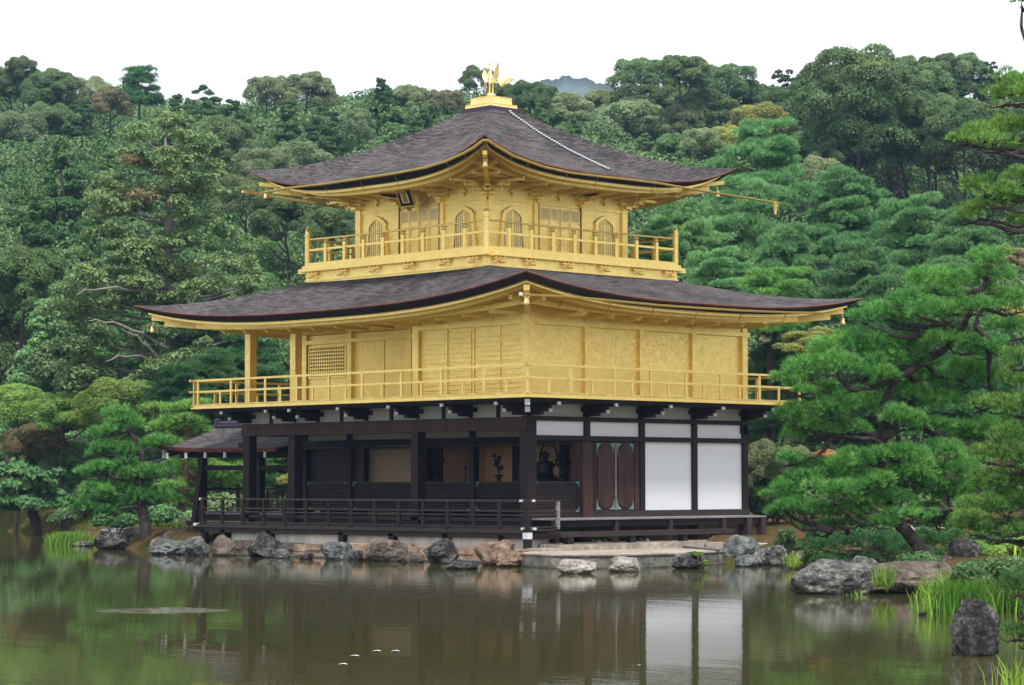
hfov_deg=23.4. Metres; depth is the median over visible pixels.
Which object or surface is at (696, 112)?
oak tree
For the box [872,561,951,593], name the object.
rock
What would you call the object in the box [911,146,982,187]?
oak tree
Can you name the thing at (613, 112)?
oak tree
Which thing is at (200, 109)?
tree
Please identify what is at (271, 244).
maple tree
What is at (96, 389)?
maple tree
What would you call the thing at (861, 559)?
rock
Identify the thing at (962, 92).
cypress tree
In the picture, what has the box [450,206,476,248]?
bell window
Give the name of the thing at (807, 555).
shrub
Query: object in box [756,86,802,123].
oak tree
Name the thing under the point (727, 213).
pine tree
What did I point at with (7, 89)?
oak tree
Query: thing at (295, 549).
stone embankment
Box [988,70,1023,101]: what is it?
oak tree
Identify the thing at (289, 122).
cypress tree
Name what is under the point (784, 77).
cypress tree
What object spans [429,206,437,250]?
folding door
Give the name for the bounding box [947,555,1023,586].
clipped shrub
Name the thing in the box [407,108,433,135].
cypress tree
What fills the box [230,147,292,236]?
oak tree
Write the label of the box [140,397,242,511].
pine tree
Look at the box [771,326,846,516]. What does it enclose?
maple tree
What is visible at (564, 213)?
folding door
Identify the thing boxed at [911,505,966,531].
shrub
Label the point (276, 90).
oak tree
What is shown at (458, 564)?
rock
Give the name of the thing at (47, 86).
oak tree
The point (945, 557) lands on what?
rock
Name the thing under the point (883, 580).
grass tuft
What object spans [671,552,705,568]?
rock
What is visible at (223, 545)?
rock
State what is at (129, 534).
rock
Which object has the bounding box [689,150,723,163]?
oak tree
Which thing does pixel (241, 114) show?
cypress tree
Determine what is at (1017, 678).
irises
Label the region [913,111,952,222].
oak tree
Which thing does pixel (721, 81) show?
oak tree
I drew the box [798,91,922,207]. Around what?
oak tree
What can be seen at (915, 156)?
oak tree
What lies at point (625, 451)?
door
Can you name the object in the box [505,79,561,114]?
oak tree
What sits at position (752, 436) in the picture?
oak tree
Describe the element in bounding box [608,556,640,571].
rock
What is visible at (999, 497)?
pine tree
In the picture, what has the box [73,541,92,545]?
rock
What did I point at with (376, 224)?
bell window
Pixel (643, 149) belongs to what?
cypress tree
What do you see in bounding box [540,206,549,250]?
folding door
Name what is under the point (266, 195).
wind bell
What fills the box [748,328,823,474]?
pine tree
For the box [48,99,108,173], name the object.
cypress tree
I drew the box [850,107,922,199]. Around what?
oak tree
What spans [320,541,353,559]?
rock
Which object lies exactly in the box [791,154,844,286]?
oak tree
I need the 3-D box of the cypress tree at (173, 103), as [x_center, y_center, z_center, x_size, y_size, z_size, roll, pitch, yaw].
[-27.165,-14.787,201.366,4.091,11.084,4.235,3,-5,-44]
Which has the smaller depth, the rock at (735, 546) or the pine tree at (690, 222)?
the rock at (735, 546)
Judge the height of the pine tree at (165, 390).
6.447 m
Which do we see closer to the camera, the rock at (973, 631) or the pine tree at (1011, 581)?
the pine tree at (1011, 581)
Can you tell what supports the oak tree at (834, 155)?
on the ground at (6, 524)
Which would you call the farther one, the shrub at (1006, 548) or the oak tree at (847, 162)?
the oak tree at (847, 162)
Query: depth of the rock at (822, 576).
44.78 m
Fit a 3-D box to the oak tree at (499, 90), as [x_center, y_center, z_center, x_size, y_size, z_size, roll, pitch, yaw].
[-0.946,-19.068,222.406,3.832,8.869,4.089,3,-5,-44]
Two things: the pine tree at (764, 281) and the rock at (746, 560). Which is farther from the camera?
the pine tree at (764, 281)
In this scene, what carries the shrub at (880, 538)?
on the ground at (6, 524)
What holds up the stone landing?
on the ground at (6, 524)
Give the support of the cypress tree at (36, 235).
on the ground at (6, 524)
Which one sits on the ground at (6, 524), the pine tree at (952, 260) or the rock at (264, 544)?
the pine tree at (952, 260)
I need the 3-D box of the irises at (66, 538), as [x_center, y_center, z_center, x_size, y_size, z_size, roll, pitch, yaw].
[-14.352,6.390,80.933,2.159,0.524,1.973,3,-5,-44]
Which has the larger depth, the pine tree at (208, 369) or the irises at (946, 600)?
the pine tree at (208, 369)
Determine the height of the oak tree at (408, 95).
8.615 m
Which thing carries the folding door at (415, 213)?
in the golden pavilion at (600, 361)
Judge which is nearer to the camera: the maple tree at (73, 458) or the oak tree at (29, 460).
the maple tree at (73, 458)
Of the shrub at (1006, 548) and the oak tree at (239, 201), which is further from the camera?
the oak tree at (239, 201)
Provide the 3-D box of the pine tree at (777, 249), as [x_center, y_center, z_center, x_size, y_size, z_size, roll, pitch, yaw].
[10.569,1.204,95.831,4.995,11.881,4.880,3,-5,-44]
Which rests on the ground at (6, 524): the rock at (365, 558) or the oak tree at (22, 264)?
the oak tree at (22, 264)
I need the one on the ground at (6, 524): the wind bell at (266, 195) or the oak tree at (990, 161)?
the oak tree at (990, 161)
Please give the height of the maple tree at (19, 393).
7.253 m
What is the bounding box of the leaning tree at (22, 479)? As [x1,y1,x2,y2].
[0,456,70,534]
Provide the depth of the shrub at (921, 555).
45.74 m
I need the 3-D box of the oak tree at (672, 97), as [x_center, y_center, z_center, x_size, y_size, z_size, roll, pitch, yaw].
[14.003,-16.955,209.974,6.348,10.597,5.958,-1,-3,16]
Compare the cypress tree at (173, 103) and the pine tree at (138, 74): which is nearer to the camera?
the cypress tree at (173, 103)
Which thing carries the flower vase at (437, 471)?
attached to the golden pavilion at (600, 361)
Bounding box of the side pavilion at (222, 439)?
[158,419,314,529]
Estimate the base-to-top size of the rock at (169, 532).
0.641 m
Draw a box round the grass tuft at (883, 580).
[866,561,897,592]
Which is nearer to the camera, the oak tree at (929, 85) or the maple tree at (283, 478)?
the maple tree at (283, 478)
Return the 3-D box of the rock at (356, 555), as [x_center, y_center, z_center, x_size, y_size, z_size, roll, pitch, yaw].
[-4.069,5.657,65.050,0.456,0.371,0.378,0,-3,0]
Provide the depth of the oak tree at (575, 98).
209.82 m
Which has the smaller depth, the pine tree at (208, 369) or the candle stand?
the candle stand
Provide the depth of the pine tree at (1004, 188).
32.98 m
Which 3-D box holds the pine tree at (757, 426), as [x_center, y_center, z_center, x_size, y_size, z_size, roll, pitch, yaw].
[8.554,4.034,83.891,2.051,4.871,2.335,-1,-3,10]
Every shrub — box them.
[47,506,87,531]
[91,512,138,533]
[147,502,210,526]
[748,485,768,522]
[750,487,800,522]
[753,471,802,521]
[774,527,807,557]
[791,493,834,543]
[798,525,966,562]
[800,545,821,562]
[851,523,899,554]
[892,550,944,561]
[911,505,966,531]
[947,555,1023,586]
[968,528,1022,545]
[975,536,1023,555]
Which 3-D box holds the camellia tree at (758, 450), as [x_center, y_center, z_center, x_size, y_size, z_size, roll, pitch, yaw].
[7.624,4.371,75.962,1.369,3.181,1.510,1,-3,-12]
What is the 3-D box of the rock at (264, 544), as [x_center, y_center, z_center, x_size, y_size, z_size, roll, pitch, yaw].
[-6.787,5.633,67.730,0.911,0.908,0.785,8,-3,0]
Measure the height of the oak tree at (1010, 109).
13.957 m
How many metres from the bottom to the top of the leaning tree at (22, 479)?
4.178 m
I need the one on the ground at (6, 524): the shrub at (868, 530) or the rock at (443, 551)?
the shrub at (868, 530)
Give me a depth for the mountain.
510.34 m
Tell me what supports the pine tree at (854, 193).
on the ground at (6, 524)
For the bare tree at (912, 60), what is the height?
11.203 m
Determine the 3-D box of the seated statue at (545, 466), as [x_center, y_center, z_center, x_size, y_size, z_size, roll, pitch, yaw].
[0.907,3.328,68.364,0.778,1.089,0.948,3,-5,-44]
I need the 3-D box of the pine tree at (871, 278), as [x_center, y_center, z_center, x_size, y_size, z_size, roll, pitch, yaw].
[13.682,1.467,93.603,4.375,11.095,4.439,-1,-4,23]
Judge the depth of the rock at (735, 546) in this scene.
61.77 m
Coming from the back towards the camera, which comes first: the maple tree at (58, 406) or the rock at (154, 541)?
the maple tree at (58, 406)
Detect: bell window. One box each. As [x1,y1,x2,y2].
[366,216,388,256]
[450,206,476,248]
[498,206,526,248]
[594,216,615,256]
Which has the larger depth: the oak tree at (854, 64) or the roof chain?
the oak tree at (854, 64)
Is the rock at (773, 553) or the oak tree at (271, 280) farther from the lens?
the oak tree at (271, 280)
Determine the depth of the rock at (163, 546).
70.21 m
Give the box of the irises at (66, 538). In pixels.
[43,530,98,545]
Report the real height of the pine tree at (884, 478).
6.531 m
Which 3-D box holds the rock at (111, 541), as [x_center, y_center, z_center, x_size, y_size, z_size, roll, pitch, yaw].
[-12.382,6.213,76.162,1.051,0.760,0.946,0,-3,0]
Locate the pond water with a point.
(81, 615)
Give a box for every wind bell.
[150,322,155,332]
[263,188,268,198]
[482,158,487,166]
[523,292,529,304]
[839,314,845,324]
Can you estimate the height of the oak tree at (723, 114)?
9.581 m
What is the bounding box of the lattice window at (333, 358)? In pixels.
[308,345,346,378]
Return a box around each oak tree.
[0,55,38,111]
[0,66,35,119]
[0,109,53,197]
[0,244,67,372]
[0,444,50,492]
[18,67,85,146]
[23,101,76,149]
[61,75,114,139]
[70,470,151,515]
[89,86,134,137]
[165,461,238,506]
[189,114,262,208]
[206,173,273,267]
[215,272,279,401]
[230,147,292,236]
[238,472,281,510]
[242,75,295,135]
[248,190,327,285]
[269,140,333,257]
[282,71,341,138]
[295,206,354,260]
[340,107,376,150]
[390,84,430,125]
[422,89,466,121]
[458,64,493,101]
[484,83,519,103]
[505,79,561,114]
[543,91,596,122]
[581,88,619,116]
[583,99,674,146]
[605,57,668,142]
[609,84,672,145]
[645,55,712,132]
[651,132,694,163]
[652,84,710,133]
[653,103,706,134]
[678,88,739,128]
[679,127,728,162]
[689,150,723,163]
[695,63,760,138]
[698,93,741,125]
[701,125,746,149]
[722,101,799,137]
[729,83,778,157]
[748,420,781,485]
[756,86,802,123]
[787,43,915,209]
[787,64,862,123]
[787,131,845,204]
[790,84,854,128]
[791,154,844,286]
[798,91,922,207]
[823,125,871,176]
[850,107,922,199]
[862,70,945,201]
[862,130,942,218]
[889,92,957,218]
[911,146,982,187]
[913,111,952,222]
[919,97,1003,238]
[944,112,1014,247]
[963,98,1023,238]
[965,139,1023,207]
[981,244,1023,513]
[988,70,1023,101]
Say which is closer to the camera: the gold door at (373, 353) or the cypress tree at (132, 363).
the gold door at (373, 353)
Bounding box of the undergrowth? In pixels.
[0,87,1023,516]
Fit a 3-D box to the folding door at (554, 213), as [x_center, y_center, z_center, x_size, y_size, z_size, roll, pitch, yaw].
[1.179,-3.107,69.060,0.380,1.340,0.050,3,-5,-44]
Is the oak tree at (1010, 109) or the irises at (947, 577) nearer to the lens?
the irises at (947, 577)
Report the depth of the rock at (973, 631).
28.82 m
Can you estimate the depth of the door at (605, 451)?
65.57 m
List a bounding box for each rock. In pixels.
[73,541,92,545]
[93,532,127,549]
[100,526,127,533]
[121,528,139,542]
[148,538,187,554]
[149,536,170,546]
[162,529,188,536]
[179,517,189,526]
[184,536,209,554]
[193,546,204,555]
[210,535,237,555]
[247,531,280,557]
[274,549,289,557]
[298,551,313,558]
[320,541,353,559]
[349,550,363,559]
[363,552,370,560]
[365,538,407,561]
[402,551,423,562]
[423,538,457,563]
[445,559,478,569]
[474,539,514,565]
[495,551,522,566]
[557,559,595,573]
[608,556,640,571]
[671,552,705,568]
[722,534,760,557]
[735,554,757,566]
[753,547,767,564]
[765,545,803,565]
[789,558,879,594]
[851,555,876,563]
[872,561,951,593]
[940,555,952,560]
[947,538,981,557]
[949,598,1000,656]
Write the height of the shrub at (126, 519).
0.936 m
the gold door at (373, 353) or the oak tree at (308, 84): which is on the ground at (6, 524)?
the oak tree at (308, 84)
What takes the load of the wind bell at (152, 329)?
hanging from the golden pavilion at (600, 361)
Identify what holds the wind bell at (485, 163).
hanging from the golden pavilion at (600, 361)
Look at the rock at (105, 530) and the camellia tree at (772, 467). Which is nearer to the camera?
the camellia tree at (772, 467)
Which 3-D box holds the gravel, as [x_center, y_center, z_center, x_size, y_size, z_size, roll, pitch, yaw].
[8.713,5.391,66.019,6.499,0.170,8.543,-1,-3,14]
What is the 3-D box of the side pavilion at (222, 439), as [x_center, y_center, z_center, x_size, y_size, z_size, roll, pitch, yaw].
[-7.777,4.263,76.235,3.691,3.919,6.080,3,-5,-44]
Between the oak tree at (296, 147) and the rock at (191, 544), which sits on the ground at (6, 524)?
the oak tree at (296, 147)
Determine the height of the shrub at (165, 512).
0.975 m
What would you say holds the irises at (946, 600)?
on the pond water
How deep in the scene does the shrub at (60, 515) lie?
91.67 m
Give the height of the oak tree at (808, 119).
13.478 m
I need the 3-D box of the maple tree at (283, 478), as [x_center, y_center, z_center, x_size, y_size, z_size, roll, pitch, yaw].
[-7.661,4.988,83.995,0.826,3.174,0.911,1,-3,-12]
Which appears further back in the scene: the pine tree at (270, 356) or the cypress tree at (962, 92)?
the cypress tree at (962, 92)
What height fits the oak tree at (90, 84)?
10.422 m
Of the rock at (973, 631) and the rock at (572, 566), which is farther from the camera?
the rock at (572, 566)
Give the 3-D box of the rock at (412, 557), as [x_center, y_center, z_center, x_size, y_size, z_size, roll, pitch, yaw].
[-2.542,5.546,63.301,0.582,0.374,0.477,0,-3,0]
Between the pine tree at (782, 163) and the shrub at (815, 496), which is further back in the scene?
the pine tree at (782, 163)
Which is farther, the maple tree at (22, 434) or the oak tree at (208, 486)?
the maple tree at (22, 434)
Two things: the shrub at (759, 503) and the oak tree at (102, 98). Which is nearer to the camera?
the shrub at (759, 503)
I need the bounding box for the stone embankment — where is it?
[234,540,526,562]
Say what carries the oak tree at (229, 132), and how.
on the ground at (6, 524)
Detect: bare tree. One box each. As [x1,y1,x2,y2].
[875,55,920,71]
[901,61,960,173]
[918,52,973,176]
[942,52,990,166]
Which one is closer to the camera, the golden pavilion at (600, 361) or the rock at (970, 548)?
the rock at (970, 548)
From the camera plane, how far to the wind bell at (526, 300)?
61.12 m
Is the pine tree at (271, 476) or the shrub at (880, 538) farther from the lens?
the pine tree at (271, 476)
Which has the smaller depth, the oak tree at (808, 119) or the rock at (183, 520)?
the rock at (183, 520)
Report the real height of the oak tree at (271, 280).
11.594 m
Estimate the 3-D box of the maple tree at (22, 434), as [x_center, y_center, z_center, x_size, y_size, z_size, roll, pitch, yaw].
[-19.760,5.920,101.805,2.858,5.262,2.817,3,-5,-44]
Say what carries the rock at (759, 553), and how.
on the ground at (6, 524)
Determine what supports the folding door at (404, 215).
in the golden pavilion at (600, 361)
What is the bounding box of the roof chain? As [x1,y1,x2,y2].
[509,110,609,168]
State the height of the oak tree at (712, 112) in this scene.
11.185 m
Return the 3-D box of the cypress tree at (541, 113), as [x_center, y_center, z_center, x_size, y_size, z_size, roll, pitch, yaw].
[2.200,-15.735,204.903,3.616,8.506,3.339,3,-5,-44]
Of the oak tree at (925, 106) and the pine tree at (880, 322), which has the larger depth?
the oak tree at (925, 106)
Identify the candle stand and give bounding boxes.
[463,459,467,481]
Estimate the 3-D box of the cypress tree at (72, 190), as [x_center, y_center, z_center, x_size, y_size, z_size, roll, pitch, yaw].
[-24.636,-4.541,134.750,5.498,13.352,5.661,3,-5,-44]
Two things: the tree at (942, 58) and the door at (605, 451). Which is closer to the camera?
the door at (605, 451)
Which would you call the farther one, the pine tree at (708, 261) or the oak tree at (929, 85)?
the oak tree at (929, 85)
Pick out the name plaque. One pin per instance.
(407, 201)
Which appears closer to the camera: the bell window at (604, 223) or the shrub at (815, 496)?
the shrub at (815, 496)
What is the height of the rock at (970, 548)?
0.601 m
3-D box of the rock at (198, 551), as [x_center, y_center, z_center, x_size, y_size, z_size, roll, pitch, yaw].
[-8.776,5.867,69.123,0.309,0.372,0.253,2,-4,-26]
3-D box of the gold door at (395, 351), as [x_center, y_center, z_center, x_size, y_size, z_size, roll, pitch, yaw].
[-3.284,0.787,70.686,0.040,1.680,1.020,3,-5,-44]
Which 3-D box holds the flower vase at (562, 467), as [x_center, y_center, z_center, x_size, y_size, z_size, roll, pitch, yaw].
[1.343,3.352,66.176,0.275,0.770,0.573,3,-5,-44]
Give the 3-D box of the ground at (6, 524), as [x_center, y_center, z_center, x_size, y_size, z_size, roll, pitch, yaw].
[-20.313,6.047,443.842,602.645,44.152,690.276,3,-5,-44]
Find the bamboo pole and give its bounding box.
[682,545,721,550]
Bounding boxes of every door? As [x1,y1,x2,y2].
[362,341,384,397]
[385,340,406,398]
[400,210,409,253]
[410,209,419,252]
[419,207,429,251]
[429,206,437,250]
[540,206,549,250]
[549,207,559,251]
[559,208,569,252]
[570,209,579,253]
[596,442,614,509]
[617,443,633,509]
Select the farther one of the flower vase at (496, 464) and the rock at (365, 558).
the flower vase at (496, 464)
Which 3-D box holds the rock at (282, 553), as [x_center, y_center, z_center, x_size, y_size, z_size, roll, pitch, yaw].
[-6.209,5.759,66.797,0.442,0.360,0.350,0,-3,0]
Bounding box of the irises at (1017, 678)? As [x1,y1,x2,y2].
[976,651,1023,684]
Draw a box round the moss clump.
[691,551,710,565]
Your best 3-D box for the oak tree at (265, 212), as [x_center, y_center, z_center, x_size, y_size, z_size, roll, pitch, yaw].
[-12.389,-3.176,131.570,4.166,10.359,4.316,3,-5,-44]
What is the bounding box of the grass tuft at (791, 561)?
[780,551,803,568]
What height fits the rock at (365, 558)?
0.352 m
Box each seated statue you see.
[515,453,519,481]
[537,445,559,480]
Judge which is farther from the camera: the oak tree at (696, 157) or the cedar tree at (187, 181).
the oak tree at (696, 157)
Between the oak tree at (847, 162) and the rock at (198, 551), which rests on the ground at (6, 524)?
the oak tree at (847, 162)
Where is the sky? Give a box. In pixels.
[0,0,1023,106]
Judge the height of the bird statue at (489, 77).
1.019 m
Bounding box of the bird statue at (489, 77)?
[483,61,514,95]
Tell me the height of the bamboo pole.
0.069 m
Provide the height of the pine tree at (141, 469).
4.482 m
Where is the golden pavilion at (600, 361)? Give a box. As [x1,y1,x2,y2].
[134,95,862,547]
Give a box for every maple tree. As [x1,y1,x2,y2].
[0,382,53,531]
[0,423,71,513]
[22,390,101,532]
[39,439,94,497]
[70,376,168,517]
[231,238,299,274]
[276,459,287,511]
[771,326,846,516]
[812,432,853,519]
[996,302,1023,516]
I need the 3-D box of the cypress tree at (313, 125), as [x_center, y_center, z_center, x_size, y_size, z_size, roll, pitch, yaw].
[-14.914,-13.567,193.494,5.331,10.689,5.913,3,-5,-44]
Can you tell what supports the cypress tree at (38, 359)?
on the ground at (6, 524)
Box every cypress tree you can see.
[0,193,72,346]
[0,295,77,469]
[19,257,141,456]
[21,137,105,287]
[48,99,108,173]
[62,294,165,499]
[86,150,137,258]
[143,276,234,506]
[151,93,189,152]
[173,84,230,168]
[215,99,251,220]
[263,99,304,148]
[300,101,348,159]
[318,136,339,159]
[363,77,406,141]
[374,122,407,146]
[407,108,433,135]
[533,102,549,124]
[565,113,582,136]
[634,133,654,158]
[771,69,804,133]
[953,80,969,167]
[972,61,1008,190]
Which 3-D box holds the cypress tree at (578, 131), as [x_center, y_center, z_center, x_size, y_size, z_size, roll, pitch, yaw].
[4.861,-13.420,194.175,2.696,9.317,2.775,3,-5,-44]
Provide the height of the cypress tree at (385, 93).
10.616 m
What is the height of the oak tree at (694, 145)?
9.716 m
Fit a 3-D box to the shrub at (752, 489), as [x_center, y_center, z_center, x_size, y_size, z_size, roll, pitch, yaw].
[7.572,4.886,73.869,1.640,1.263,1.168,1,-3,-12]
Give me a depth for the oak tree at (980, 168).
156.98 m
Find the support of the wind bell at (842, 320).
hanging from the golden pavilion at (600, 361)
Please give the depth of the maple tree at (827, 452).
61.88 m
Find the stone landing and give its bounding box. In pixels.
[520,538,726,568]
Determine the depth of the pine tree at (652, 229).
95.57 m
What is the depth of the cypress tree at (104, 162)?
155.33 m
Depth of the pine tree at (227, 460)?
85.81 m
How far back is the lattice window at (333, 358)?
72.91 m
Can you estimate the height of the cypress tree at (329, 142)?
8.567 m
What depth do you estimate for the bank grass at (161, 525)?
100.16 m
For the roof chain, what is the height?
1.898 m
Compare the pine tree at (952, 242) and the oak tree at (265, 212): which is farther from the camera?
the oak tree at (265, 212)
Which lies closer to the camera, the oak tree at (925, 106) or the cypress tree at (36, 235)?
the cypress tree at (36, 235)
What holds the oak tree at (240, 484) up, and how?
on the ground at (6, 524)
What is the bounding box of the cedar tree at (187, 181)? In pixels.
[34,108,289,504]
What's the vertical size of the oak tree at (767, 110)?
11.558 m
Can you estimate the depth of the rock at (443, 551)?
62.21 m
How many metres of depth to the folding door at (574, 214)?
69.66 m
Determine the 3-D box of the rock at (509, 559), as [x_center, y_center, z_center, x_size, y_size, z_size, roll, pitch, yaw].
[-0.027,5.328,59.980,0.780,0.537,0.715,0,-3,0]
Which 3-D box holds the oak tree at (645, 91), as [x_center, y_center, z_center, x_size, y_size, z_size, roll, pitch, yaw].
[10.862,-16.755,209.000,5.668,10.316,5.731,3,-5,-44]
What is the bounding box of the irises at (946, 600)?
[905,571,1023,614]
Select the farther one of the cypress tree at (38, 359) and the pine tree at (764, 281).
the cypress tree at (38, 359)
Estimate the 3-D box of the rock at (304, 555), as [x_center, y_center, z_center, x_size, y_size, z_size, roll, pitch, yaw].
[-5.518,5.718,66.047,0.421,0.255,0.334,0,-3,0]
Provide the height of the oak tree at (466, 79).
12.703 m
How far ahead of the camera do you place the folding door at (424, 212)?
69.12 m
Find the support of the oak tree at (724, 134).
on the ground at (6, 524)
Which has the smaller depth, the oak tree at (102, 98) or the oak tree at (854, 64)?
the oak tree at (854, 64)
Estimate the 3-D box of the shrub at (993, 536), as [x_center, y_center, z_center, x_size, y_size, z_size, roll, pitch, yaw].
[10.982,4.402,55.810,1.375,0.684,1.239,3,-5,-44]
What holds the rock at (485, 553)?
on the ground at (6, 524)
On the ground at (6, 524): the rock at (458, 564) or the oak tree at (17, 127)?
the oak tree at (17, 127)
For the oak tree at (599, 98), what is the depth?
213.74 m
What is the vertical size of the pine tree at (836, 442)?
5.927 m
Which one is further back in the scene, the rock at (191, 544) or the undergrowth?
the undergrowth
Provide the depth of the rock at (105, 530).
81.73 m
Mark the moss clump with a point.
(699, 554)
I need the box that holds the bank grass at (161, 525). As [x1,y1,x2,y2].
[0,436,240,533]
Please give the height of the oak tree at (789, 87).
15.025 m
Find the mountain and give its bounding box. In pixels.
[522,75,626,103]
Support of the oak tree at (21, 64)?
on the ground at (6, 524)
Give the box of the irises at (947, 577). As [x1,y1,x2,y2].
[906,538,1023,597]
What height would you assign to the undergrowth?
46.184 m
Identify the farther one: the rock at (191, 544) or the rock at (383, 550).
the rock at (191, 544)
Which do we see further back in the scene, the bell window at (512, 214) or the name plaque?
the name plaque
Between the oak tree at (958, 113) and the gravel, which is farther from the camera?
the oak tree at (958, 113)
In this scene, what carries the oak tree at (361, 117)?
on the ground at (6, 524)
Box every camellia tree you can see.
[748,433,782,519]
[762,435,814,522]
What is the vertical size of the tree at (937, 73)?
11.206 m
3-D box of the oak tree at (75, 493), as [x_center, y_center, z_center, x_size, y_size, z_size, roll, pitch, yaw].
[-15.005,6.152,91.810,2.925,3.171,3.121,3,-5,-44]
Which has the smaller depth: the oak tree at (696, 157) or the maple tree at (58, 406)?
the maple tree at (58, 406)
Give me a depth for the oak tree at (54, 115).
199.81 m
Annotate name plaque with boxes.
[396,190,415,210]
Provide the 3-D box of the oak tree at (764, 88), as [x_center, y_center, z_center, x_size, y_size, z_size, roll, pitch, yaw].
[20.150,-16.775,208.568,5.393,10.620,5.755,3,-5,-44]
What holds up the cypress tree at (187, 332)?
on the ground at (6, 524)
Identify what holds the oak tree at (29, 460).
on the ground at (6, 524)
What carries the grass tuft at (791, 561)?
on the pond water
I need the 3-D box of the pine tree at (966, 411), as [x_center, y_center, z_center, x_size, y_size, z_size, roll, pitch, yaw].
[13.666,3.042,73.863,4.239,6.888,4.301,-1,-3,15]
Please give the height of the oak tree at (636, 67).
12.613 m
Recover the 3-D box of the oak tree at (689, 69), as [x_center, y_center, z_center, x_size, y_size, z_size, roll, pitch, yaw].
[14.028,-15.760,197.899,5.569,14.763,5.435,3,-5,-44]
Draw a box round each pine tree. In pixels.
[57,402,186,541]
[112,64,166,118]
[135,363,207,506]
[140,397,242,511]
[172,347,244,497]
[207,333,289,396]
[213,458,280,514]
[265,458,287,511]
[628,217,684,264]
[648,197,733,281]
[679,245,756,291]
[696,174,796,268]
[702,115,824,343]
[725,220,836,479]
[738,265,813,518]
[747,391,791,438]
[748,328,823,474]
[755,240,1023,555]
[776,393,887,519]
[792,164,908,431]
[814,237,931,514]
[819,301,949,509]
[867,190,959,489]
[890,253,998,505]
[897,330,1023,518]
[924,205,1023,504]
[942,0,1023,234]
[943,344,1023,546]
[995,563,1023,649]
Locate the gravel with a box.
[706,542,766,547]
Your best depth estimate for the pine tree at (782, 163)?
117.13 m
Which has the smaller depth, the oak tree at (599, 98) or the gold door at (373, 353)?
the gold door at (373, 353)
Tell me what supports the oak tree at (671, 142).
on the ground at (6, 524)
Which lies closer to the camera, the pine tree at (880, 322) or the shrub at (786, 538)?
the shrub at (786, 538)
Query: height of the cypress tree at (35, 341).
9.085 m
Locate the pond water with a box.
[0,531,1023,684]
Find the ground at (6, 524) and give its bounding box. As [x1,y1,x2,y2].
[0,150,1023,593]
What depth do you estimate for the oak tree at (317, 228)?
123.63 m
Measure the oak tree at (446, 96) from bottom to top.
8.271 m
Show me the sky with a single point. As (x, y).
(220, 45)
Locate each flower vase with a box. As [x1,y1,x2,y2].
[430,459,444,481]
[492,454,503,481]
[554,453,571,480]

